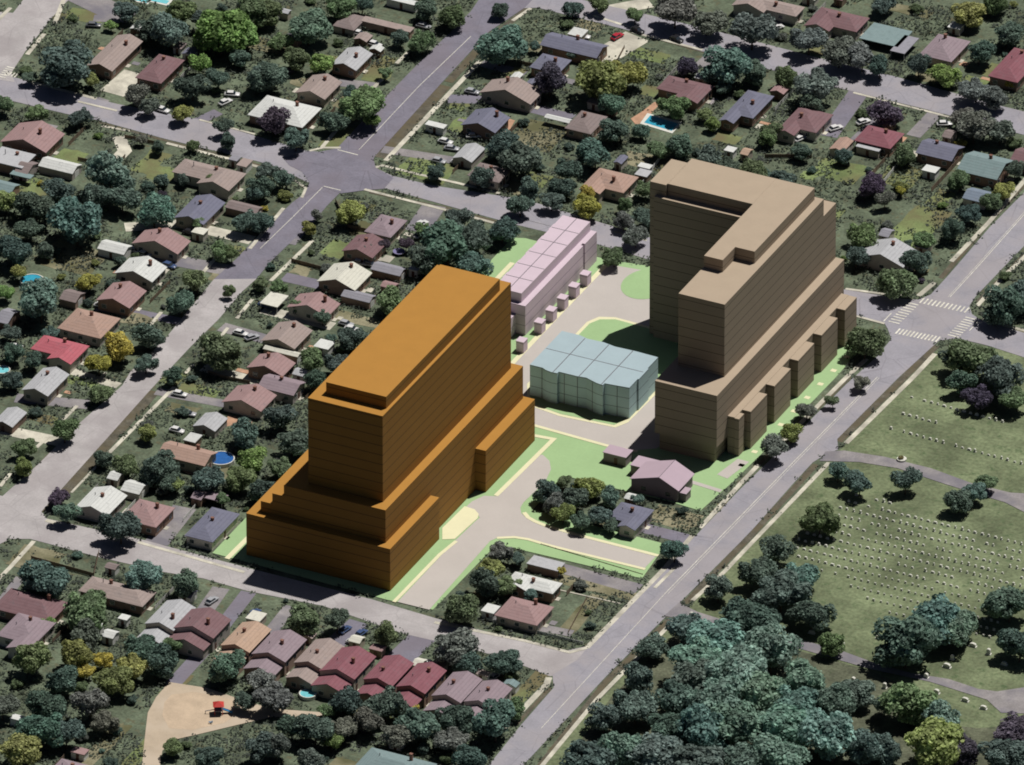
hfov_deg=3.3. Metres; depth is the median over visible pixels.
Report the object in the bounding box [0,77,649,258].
street
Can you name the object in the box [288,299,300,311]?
tree
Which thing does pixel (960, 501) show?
tree
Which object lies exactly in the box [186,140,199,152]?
tree
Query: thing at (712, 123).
tree
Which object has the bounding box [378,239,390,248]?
tree
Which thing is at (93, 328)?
house
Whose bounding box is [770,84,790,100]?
garden shed
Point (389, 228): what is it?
house
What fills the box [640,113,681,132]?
swimming pool
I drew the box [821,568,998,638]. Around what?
headstones
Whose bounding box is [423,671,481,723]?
house
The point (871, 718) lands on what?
ground
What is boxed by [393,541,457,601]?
site edge path
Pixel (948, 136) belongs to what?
garden shed
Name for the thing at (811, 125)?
house
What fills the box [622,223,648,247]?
tree
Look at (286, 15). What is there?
garden shed
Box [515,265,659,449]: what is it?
site ring road
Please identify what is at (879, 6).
tree
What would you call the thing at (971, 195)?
house
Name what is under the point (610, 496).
tree
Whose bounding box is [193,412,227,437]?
house
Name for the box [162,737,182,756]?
tree
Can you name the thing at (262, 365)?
house
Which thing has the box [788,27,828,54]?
tree
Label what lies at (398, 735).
tree
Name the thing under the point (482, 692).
house
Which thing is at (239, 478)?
tree
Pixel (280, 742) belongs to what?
tree
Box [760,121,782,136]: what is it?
tree
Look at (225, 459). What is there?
swimming pool
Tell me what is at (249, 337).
parked car
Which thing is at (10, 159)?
house
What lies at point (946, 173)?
garden fence
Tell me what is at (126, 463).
tree
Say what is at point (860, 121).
parked car
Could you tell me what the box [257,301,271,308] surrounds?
parked car
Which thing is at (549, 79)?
tree
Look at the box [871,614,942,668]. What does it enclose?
tree
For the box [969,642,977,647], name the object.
headstone
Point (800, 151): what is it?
tree
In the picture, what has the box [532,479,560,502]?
tree
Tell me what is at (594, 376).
apartment block
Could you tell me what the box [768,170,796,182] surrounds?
tree
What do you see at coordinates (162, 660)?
tree
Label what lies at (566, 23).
shrub
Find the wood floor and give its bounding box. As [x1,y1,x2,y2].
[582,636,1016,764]
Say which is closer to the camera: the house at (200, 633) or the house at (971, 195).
the house at (200, 633)
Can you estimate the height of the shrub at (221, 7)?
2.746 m
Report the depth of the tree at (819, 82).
5130.90 m
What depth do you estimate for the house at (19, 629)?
4875.65 m
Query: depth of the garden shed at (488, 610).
4888.49 m
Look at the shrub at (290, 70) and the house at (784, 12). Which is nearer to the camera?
the shrub at (290, 70)
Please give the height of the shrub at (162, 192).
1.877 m
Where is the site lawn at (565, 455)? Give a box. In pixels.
[213,238,856,609]
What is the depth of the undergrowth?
5067.97 m
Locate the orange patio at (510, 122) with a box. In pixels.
[505,119,514,131]
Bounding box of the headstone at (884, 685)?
[881,682,887,688]
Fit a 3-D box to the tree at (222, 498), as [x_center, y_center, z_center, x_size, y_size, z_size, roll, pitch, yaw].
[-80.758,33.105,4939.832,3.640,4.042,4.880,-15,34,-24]
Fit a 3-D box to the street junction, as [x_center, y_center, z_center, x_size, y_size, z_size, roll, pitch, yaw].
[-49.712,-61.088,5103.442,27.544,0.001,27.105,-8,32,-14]
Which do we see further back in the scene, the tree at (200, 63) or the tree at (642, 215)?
the tree at (200, 63)
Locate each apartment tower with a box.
[246,264,534,590]
[649,159,856,461]
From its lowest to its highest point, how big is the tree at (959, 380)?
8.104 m
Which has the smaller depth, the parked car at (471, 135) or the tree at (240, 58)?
the parked car at (471, 135)
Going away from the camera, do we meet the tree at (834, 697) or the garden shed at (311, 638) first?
the tree at (834, 697)
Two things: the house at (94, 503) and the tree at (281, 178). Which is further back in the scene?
the tree at (281, 178)
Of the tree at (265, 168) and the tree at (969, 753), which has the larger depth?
the tree at (265, 168)
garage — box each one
[38,156,81,180]
[59,289,84,309]
[120,479,148,500]
[225,200,262,216]
[263,345,300,363]
[341,289,375,308]
[370,261,407,282]
[526,555,564,577]
[829,137,853,156]
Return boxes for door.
[370,298,374,307]
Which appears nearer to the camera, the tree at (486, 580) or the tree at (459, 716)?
the tree at (459, 716)
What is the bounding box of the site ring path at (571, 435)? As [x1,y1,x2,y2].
[535,424,637,451]
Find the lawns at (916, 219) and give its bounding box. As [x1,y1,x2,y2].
[18,7,989,764]
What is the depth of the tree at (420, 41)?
5158.69 m
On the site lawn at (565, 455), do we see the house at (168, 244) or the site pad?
the site pad
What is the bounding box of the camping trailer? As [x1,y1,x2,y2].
[425,120,446,135]
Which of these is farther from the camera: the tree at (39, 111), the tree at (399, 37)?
the tree at (399, 37)
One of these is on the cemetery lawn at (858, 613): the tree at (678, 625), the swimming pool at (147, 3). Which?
the tree at (678, 625)
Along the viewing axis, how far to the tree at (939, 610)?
4869.24 m
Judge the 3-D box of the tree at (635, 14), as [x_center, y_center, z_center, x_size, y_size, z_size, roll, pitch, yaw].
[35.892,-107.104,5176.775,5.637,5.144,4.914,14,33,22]
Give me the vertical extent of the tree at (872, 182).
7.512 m
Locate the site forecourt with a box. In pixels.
[717,459,747,477]
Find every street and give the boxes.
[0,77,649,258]
[0,279,255,519]
[0,496,585,675]
[215,187,338,278]
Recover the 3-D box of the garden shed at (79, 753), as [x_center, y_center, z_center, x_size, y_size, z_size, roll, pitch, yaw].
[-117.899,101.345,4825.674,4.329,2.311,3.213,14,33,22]
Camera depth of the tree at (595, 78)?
5131.51 m
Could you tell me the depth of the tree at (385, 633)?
4871.31 m
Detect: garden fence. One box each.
[31,551,98,575]
[52,624,67,642]
[68,125,85,145]
[78,155,124,161]
[123,498,136,512]
[125,135,153,143]
[150,280,169,302]
[154,586,173,608]
[180,67,190,77]
[183,503,195,520]
[208,370,249,383]
[291,258,320,269]
[305,387,315,399]
[335,198,366,231]
[452,163,459,173]
[486,617,582,644]
[509,121,519,131]
[520,60,532,65]
[543,544,642,574]
[566,577,579,595]
[568,597,586,632]
[642,158,659,181]
[663,64,678,80]
[765,154,811,157]
[774,88,793,111]
[872,153,888,172]
[884,163,898,180]
[931,153,962,191]
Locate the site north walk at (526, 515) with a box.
[523,512,658,555]
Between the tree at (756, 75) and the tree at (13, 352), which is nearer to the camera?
the tree at (13, 352)
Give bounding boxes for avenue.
[321,0,531,158]
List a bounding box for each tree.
[0,95,13,114]
[0,190,15,213]
[0,234,32,265]
[0,285,15,301]
[0,323,21,342]
[0,371,21,389]
[0,694,20,719]
[0,733,41,764]
[4,342,25,362]
[10,264,26,280]
[10,438,37,456]
[11,641,52,674]
[12,191,54,222]
[13,218,44,241]
[13,712,66,749]
[14,456,32,476]
[17,559,70,597]
[18,277,58,323]
[21,72,38,85]
[24,104,48,120]
[24,350,41,371]
[24,689,67,718]
[36,241,53,258]
[38,39,93,87]
[40,178,76,203]
[41,325,59,336]
[41,616,56,622]
[44,664,78,696]
[46,196,101,246]
[48,487,70,505]
[51,418,80,442]
[52,502,82,523]
[55,718,86,749]
[61,639,93,667]
[63,589,107,630]
[67,107,93,127]
[69,617,100,652]
[69,688,109,719]
[74,273,102,291]
[76,662,95,679]
[79,183,110,205]
[83,354,111,375]
[84,72,99,85]
[84,150,135,189]
[87,385,113,402]
[90,709,119,733]
[91,666,134,696]
[93,450,112,466]
[93,652,112,668]
[97,510,141,543]
[101,182,141,212]
[105,331,133,361]
[111,453,140,475]
[112,1,139,21]
[116,652,148,679]
[124,559,163,589]
[124,634,155,659]
[125,83,150,107]
[130,322,165,348]
[133,15,158,41]
[133,354,158,373]
[137,191,176,227]
[138,97,159,115]
[138,423,156,441]
[138,449,180,487]
[147,642,178,678]
[150,11,189,48]
[151,140,163,154]
[153,173,168,186]
[159,472,181,491]
[162,366,182,385]
[162,637,182,650]
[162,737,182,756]
[165,0,196,21]
[166,289,194,315]
[169,476,184,491]
[171,104,193,122]
[171,567,198,598]
[172,74,212,100]
[177,173,188,186]
[182,269,207,292]
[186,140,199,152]
[188,53,211,73]
[190,10,201,23]
[191,8,251,55]
[191,465,225,491]
[192,217,203,227]
[193,746,224,764]
[198,331,241,370]
[205,68,229,86]
[207,649,245,682]
[210,240,228,262]
[212,117,234,132]
[216,492,230,506]
[219,131,234,149]
[222,284,235,296]
[224,244,239,262]
[225,465,256,492]
[229,49,250,66]
[230,209,259,233]
[231,416,258,449]
[233,690,257,710]
[235,446,267,470]
[236,0,266,27]
[238,21,259,51]
[244,730,272,763]
[245,176,275,200]
[245,187,265,202]
[246,67,266,90]
[246,668,275,688]
[247,60,289,92]
[247,479,275,500]
[250,211,274,232]
[251,680,293,712]
[252,275,268,291]
[254,161,278,178]
[256,105,290,135]
[257,0,283,25]
[262,404,298,428]
[265,732,290,759]
[267,32,294,51]
[267,456,290,476]
[269,278,287,292]
[272,170,294,189]
[275,714,307,741]
[277,428,307,456]
[282,46,310,70]
[283,126,308,150]
[285,602,320,634]
[288,8,333,45]
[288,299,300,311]
[291,713,334,747]
[297,747,325,764]
[300,346,323,369]
[301,220,315,235]
[303,369,325,388]
[309,53,334,72]
[313,309,330,325]
[315,111,350,131]
[316,703,334,716]
[319,734,343,751]
[323,607,349,633]
[324,354,348,370]
[326,0,357,19]
[328,685,362,713]
[331,716,358,739]
[335,199,366,224]
[337,327,368,351]
[339,84,385,122]
[342,84,356,97]
[354,706,384,735]
[356,0,373,14]
[362,685,409,721]
[363,114,380,129]
[373,620,399,645]
[376,285,401,314]
[377,67,393,78]
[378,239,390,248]
[379,723,414,748]
[390,29,408,47]
[393,707,440,739]
[398,237,414,247]
[407,28,435,53]
[407,244,441,275]
[413,0,437,19]
[414,222,428,234]
[419,218,468,265]
[426,163,445,180]
[432,627,480,666]
[432,726,470,751]
[434,704,474,733]
[437,3,465,28]
[444,207,474,225]
[444,593,479,624]
[451,250,493,275]
[451,649,483,674]
[451,744,487,764]
[459,219,492,251]
[468,566,501,598]
[469,166,495,188]
[471,698,516,742]
[473,24,528,65]
[475,557,505,576]
[482,649,522,676]
[485,128,519,157]
[487,215,520,242]
[488,540,513,561]
[491,3,508,18]
[496,141,542,176]
[498,575,522,597]
[506,195,534,216]
[510,696,524,719]
[512,551,524,566]
[518,175,538,199]
[523,588,536,600]
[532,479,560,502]
[533,61,567,96]
[539,192,565,210]
[542,491,563,515]
[546,178,576,195]
[549,502,575,523]
[553,157,582,178]
[556,475,571,488]
[559,739,617,764]
[560,1,584,16]
[561,487,588,508]
[569,510,590,529]
[572,193,601,218]
[572,477,605,498]
[574,59,626,97]
[575,137,611,170]
[579,184,595,197]
[583,702,623,732]
[587,506,613,524]
[588,0,608,13]
[596,730,642,764]
[597,90,625,116]
[597,118,629,143]
[601,246,622,266]
[601,485,619,508]
[603,517,618,532]
[610,59,648,89]
[612,689,657,726]
[613,211,633,230]
[616,198,632,210]
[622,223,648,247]
[623,661,653,691]
[624,732,683,764]
[625,7,643,24]
[631,124,650,139]
[632,207,649,227]
[633,631,668,658]
[635,180,649,197]
[646,140,670,158]
[647,712,690,744]
[651,679,692,713]
[655,0,697,28]
[656,95,691,119]
[660,540,688,562]
[664,612,701,644]
[665,132,692,156]
[665,743,726,764]
[667,635,723,668]
[670,657,711,691]
[675,702,729,750]
[677,56,698,76]
[684,674,745,715]
[685,618,746,652]
[690,10,729,35]
[696,107,712,121]
[697,143,721,163]
[700,45,753,84]
[704,116,720,131]
[704,574,732,601]
[704,641,768,682]
[710,699,766,744]
[714,156,739,168]
[715,82,731,95]
[718,595,781,640]
[722,742,762,764]
[728,12,778,49]
[735,670,786,711]
[737,555,777,587]
[738,157,767,175]
[743,622,803,673]
[744,58,766,85]
[750,567,812,613]
[751,732,812,764]
[758,129,776,145]
[758,703,811,745]
[759,533,796,561]
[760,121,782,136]
[760,433,789,460]
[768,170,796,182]
[770,684,819,713]
[775,65,798,87]
[780,423,803,443]
[782,658,825,690]
[784,562,820,586]
[785,599,837,631]
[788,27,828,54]
[790,142,812,159]
[793,66,838,100]
[795,403,817,419]
[797,707,859,763]
[798,501,841,535]
[799,92,823,111]
[814,681,856,716]
[817,631,845,656]
[820,35,854,67]
[824,395,839,407]
[828,462,850,482]
[835,148,853,164]
[840,679,875,706]
[843,469,872,496]
[844,326,887,358]
[844,728,884,764]
[846,222,878,248]
[846,246,870,266]
[847,41,875,71]
[853,375,870,389]
[858,171,885,197]
[866,99,903,127]
[868,54,887,78]
[871,0,896,14]
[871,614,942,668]
[871,691,890,716]
[873,732,901,764]
[874,190,896,210]
[874,268,918,299]
[878,681,937,725]
[889,466,922,494]
[894,142,915,166]
[898,249,932,273]
[902,592,960,645]
[903,715,964,764]
[906,52,932,77]
[912,232,936,247]
[921,698,960,731]
[924,63,962,87]
[937,349,968,370]
[941,217,964,241]
[941,609,978,647]
[942,489,972,512]
[945,369,978,392]
[946,338,999,375]
[947,169,970,190]
[949,107,974,124]
[950,1,986,27]
[953,732,978,764]
[954,204,981,224]
[956,110,995,144]
[957,77,989,101]
[960,383,993,410]
[961,482,986,503]
[967,39,996,64]
[973,354,1023,397]
[974,474,997,488]
[977,738,1023,764]
[979,85,1008,110]
[979,193,1002,209]
[980,585,1023,622]
[981,118,1015,145]
[982,0,1008,14]
[982,284,1023,325]
[991,181,1014,201]
[993,711,1023,740]
[994,20,1023,47]
[995,627,1023,661]
[998,386,1023,411]
[1004,160,1023,178]
[1011,279,1023,312]
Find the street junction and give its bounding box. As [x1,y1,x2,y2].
[283,151,392,195]
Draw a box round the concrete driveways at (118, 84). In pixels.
[0,0,653,445]
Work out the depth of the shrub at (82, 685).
4855.23 m
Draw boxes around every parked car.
[86,21,101,27]
[137,250,151,256]
[156,105,170,113]
[162,260,176,268]
[168,425,184,433]
[171,389,187,397]
[182,228,192,234]
[182,409,196,417]
[204,596,218,604]
[218,98,232,105]
[224,90,239,97]
[232,328,248,336]
[244,333,259,341]
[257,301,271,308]
[338,319,353,325]
[338,625,351,633]
[344,324,357,329]
[352,258,365,266]
[355,29,362,34]
[355,629,367,635]
[364,261,373,266]
[368,39,382,45]
[412,232,421,238]
[414,220,428,225]
[415,21,431,29]
[430,156,446,163]
[437,137,453,143]
[443,144,459,151]
[464,87,479,94]
[466,132,481,138]
[489,672,501,679]
[610,32,623,40]
[630,25,644,33]
[669,34,683,42]
[776,24,784,28]
[795,134,806,142]
[828,124,843,131]
[855,118,870,125]
[936,120,952,126]
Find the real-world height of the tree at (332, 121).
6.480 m
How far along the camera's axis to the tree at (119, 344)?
5005.25 m
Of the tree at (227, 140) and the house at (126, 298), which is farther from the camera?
the tree at (227, 140)
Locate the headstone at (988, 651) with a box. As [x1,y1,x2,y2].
[985,648,991,655]
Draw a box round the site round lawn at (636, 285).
[621,269,649,298]
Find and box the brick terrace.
[227,415,252,425]
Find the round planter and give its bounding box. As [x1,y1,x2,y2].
[897,455,906,461]
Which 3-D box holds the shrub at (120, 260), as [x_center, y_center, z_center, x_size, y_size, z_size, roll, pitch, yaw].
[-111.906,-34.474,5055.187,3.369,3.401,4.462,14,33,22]
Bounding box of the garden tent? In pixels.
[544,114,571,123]
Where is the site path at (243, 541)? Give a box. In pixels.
[225,262,514,558]
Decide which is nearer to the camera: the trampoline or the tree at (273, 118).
the trampoline
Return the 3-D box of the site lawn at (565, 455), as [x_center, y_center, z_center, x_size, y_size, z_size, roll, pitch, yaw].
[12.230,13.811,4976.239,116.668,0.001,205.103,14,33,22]
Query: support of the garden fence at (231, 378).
on the ground at (564, 606)
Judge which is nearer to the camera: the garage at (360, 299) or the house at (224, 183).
the garage at (360, 299)
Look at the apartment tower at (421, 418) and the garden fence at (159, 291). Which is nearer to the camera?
the apartment tower at (421, 418)
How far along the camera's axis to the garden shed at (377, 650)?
4871.09 m
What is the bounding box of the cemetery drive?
[820,450,1023,511]
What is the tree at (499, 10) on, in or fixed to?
on the ground at (564, 606)
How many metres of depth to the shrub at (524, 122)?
5125.07 m
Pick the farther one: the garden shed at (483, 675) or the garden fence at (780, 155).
the garden fence at (780, 155)
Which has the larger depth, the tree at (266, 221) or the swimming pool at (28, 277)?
the tree at (266, 221)
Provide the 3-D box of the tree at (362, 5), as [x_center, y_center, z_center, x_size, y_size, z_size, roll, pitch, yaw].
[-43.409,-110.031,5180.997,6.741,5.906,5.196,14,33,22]
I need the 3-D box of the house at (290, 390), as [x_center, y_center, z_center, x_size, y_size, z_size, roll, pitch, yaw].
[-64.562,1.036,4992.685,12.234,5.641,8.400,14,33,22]
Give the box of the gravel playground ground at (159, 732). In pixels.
[142,682,321,764]
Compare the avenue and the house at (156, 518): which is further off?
the avenue
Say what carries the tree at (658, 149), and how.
on the ground at (564, 606)
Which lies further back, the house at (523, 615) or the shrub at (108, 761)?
the house at (523, 615)
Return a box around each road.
[0,0,67,81]
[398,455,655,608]
[489,193,1023,764]
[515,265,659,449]
[525,0,1023,134]
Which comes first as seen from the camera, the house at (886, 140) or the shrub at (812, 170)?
the shrub at (812, 170)
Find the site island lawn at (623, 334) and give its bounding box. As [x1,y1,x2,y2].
[530,319,677,424]
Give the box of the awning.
[10,170,33,182]
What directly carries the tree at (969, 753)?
on the cemetery lawn at (858, 613)
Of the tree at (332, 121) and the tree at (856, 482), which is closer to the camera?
the tree at (856, 482)
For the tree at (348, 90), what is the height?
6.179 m
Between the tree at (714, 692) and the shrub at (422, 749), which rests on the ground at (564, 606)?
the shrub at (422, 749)
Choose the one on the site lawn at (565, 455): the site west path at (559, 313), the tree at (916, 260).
the site west path at (559, 313)
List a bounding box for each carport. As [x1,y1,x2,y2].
[203,490,228,508]
[890,35,918,53]
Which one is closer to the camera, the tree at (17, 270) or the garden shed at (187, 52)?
the tree at (17, 270)
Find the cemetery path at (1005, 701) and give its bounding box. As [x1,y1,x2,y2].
[664,603,1023,712]
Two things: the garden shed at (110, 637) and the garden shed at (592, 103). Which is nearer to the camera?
the garden shed at (110, 637)
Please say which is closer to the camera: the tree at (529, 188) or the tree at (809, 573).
the tree at (809, 573)
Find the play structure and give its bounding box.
[205,701,231,715]
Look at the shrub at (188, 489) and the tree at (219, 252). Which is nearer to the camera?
the shrub at (188, 489)
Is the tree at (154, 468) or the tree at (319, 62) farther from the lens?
the tree at (319, 62)
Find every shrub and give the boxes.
[11,678,23,688]
[19,65,32,72]
[27,407,42,416]
[28,675,38,681]
[53,248,61,255]
[56,274,65,279]
[67,14,77,22]
[71,551,82,558]
[75,680,87,691]
[76,733,88,741]
[82,298,92,306]
[91,232,101,238]
[91,259,99,265]
[93,132,103,138]
[102,757,118,764]
[103,20,118,29]
[105,278,120,286]
[109,727,122,735]
[113,256,125,266]
[126,694,137,704]
[130,252,139,256]
[135,134,147,145]
[140,180,155,191]
[140,419,153,426]
[155,49,165,54]
[155,487,168,495]
[157,190,167,194]
[174,405,189,416]
[181,741,192,747]
[183,485,197,493]
[186,375,197,381]
[211,87,220,93]
[215,3,227,10]
[230,446,239,453]
[266,262,275,270]
[277,189,293,201]
[284,66,293,74]
[305,0,315,3]
[308,249,314,254]
[311,209,322,220]
[313,70,325,74]
[321,263,330,272]
[325,334,337,340]
[333,38,342,46]
[336,348,344,353]
[361,202,369,209]
[416,742,430,755]
[439,753,453,763]
[455,590,468,596]
[469,740,477,744]
[495,626,502,630]
[503,670,518,679]
[517,118,529,126]
[530,40,540,50]
[534,163,545,170]
[557,567,566,574]
[559,20,573,27]
[564,142,574,150]
[566,52,576,58]
[573,579,587,591]
[584,621,595,629]
[630,494,644,504]
[671,153,685,160]
[675,506,688,514]
[692,148,699,155]
[734,90,743,97]
[776,33,787,40]
[806,166,816,173]
[808,4,817,10]
[855,108,868,117]
[880,220,893,228]
[892,181,908,189]
[895,186,905,197]
[903,239,912,245]
[908,3,924,13]
[937,202,948,207]
[953,139,966,145]
[999,271,1011,279]
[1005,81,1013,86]
[1007,136,1021,147]
[1009,1,1017,6]
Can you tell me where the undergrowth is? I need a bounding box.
[0,0,1023,764]
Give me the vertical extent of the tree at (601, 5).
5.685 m
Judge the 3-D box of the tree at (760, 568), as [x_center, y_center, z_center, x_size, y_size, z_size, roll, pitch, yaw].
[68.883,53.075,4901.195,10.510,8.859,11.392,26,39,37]
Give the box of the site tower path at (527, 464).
[494,434,556,495]
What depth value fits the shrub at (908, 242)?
5065.35 m
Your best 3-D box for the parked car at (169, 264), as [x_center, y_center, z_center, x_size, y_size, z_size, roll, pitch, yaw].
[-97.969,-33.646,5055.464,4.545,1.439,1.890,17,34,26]
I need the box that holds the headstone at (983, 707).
[979,705,987,709]
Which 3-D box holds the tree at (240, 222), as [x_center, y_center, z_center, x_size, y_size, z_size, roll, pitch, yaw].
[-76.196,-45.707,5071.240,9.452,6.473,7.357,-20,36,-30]
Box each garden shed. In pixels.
[0,308,20,329]
[9,714,25,726]
[15,161,38,181]
[70,746,88,760]
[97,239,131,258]
[101,629,118,645]
[104,562,119,575]
[106,470,123,486]
[117,614,130,626]
[129,25,140,36]
[172,41,186,54]
[178,591,197,603]
[182,47,197,60]
[183,432,202,446]
[190,489,207,506]
[191,226,208,241]
[228,155,240,167]
[236,158,252,172]
[245,610,266,624]
[278,8,291,20]
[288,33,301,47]
[292,367,310,381]
[302,632,316,644]
[314,339,335,355]
[348,634,365,647]
[354,32,372,46]
[369,44,383,57]
[369,643,385,657]
[380,280,398,291]
[387,0,417,12]
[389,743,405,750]
[408,265,420,277]
[413,657,426,666]
[433,658,448,669]
[473,669,491,681]
[481,603,500,618]
[504,679,519,693]
[510,72,523,79]
[527,78,537,87]
[567,27,587,39]
[586,97,600,111]
[603,444,632,466]
[613,154,627,170]
[624,493,636,504]
[634,168,651,182]
[637,162,652,170]
[694,72,709,84]
[724,146,737,158]
[740,148,753,160]
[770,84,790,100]
[802,0,818,5]
[834,0,846,6]
[855,143,881,157]
[878,228,894,238]
[883,121,896,130]
[914,243,931,254]
[921,164,939,179]
[941,129,957,143]
[947,21,964,35]
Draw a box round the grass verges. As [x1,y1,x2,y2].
[34,8,1023,764]
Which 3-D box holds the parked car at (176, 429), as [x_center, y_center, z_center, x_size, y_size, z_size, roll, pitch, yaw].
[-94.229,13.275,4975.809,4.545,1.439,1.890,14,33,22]
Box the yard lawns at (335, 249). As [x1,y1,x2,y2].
[53,41,997,764]
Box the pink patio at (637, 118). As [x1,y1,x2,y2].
[631,102,657,123]
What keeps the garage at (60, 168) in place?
on the ground at (564, 606)
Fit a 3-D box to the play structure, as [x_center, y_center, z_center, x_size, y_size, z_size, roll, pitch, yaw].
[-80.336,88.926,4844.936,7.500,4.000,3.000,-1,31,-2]
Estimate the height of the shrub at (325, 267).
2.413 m
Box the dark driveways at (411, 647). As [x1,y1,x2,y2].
[95,91,865,683]
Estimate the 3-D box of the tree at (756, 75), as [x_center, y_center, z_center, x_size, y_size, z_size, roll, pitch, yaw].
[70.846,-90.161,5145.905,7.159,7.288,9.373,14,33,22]
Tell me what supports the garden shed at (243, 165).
on the ground at (564, 606)
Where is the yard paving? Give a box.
[64,47,1014,727]
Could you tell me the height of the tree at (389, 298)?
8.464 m
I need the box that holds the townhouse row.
[501,215,596,352]
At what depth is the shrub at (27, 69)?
5151.45 m
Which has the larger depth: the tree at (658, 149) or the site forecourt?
the tree at (658, 149)
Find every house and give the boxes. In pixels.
[0,120,64,159]
[0,146,35,174]
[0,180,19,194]
[0,407,26,433]
[0,588,66,623]
[0,613,56,658]
[22,367,69,405]
[30,335,89,373]
[56,758,85,764]
[57,308,120,346]
[77,486,127,521]
[78,576,156,614]
[87,34,142,79]
[96,281,146,316]
[115,256,166,290]
[129,499,174,536]
[132,228,190,262]
[135,54,184,91]
[138,599,195,645]
[160,441,217,472]
[169,607,230,659]
[172,159,246,199]
[175,194,224,228]
[184,507,239,550]
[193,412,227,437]
[212,621,271,674]
[222,384,276,419]
[243,629,306,685]
[246,352,295,379]
[248,95,321,132]
[259,373,306,404]
[261,320,312,351]
[285,638,344,689]
[286,292,339,324]
[295,73,341,107]
[310,646,375,699]
[316,262,371,295]
[332,46,372,78]
[333,13,363,36]
[342,233,385,261]
[356,747,436,764]
[358,654,413,701]
[361,16,414,38]
[364,214,406,243]
[396,662,446,711]
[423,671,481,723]
[452,143,484,168]
[461,107,509,140]
[463,679,512,726]
[467,162,510,190]
[479,76,542,112]
[494,596,553,633]
[504,571,562,602]
[529,53,571,77]
[540,32,608,63]
[564,111,606,139]
[579,168,638,202]
[610,502,653,538]
[630,455,694,501]
[656,75,714,111]
[719,90,773,131]
[731,0,804,24]
[777,107,832,143]
[804,7,869,40]
[854,125,904,156]
[859,22,912,53]
[860,238,915,271]
[915,138,964,168]
[921,33,970,67]
[956,151,1012,187]
[962,187,990,209]
[988,47,1023,91]
[1010,147,1023,173]
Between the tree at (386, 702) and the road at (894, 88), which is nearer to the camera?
the tree at (386, 702)
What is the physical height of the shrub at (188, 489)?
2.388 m
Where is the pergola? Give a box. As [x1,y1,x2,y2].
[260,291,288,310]
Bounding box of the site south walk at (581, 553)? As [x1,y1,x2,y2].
[497,536,645,569]
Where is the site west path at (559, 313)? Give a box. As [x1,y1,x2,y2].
[511,265,607,363]
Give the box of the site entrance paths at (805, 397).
[738,355,849,466]
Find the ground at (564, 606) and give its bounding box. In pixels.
[0,0,1023,764]
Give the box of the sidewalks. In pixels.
[0,0,1023,764]
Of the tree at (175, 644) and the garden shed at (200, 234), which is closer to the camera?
the tree at (175, 644)
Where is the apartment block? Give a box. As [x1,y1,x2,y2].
[530,331,657,417]
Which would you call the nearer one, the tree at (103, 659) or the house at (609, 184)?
the tree at (103, 659)
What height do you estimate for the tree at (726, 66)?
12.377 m
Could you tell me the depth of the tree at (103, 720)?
4832.91 m
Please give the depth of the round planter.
4962.11 m
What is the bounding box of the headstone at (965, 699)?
[961,697,969,702]
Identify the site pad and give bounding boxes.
[442,506,478,538]
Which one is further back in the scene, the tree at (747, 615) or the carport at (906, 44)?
the carport at (906, 44)
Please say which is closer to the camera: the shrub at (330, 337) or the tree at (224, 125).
the shrub at (330, 337)
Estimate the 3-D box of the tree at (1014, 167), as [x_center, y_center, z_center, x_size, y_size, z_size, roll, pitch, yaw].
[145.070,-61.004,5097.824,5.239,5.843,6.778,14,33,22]
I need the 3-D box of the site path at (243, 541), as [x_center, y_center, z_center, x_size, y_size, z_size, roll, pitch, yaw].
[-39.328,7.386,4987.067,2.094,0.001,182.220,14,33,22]
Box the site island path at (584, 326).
[527,317,654,426]
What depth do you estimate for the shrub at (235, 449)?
4965.44 m
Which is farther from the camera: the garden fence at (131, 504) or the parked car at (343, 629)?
the garden fence at (131, 504)
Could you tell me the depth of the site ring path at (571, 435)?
4973.76 m
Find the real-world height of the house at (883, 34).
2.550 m
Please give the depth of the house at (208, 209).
5076.35 m
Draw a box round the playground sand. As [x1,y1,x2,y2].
[162,692,239,729]
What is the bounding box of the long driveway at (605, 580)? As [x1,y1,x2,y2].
[564,564,642,593]
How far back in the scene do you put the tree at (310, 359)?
5000.61 m
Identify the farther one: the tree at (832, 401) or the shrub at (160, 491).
the tree at (832, 401)
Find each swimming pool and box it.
[0,365,9,376]
[20,274,42,288]
[130,0,150,4]
[150,0,172,5]
[213,451,234,467]
[299,688,316,700]
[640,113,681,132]
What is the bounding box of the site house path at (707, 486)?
[693,481,721,491]
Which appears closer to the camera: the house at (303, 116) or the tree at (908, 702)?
the tree at (908, 702)
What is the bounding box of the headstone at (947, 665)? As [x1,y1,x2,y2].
[942,663,951,668]
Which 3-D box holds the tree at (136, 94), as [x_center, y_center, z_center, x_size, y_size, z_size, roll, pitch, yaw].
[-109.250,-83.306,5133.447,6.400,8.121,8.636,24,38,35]
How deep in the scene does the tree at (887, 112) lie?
5120.77 m
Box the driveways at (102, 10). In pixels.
[0,0,972,636]
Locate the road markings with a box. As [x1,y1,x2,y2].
[0,36,1023,726]
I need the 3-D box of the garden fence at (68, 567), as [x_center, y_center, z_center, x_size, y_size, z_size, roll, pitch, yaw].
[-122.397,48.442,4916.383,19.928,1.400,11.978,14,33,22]
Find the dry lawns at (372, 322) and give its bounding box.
[6,4,1022,764]
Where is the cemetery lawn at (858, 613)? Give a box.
[546,348,1023,764]
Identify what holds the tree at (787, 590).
on the cemetery lawn at (858, 613)
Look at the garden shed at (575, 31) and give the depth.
5168.85 m
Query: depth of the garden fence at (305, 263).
5056.15 m
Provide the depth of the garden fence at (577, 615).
4889.99 m
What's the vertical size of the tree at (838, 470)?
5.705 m
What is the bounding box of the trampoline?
[393,248,405,254]

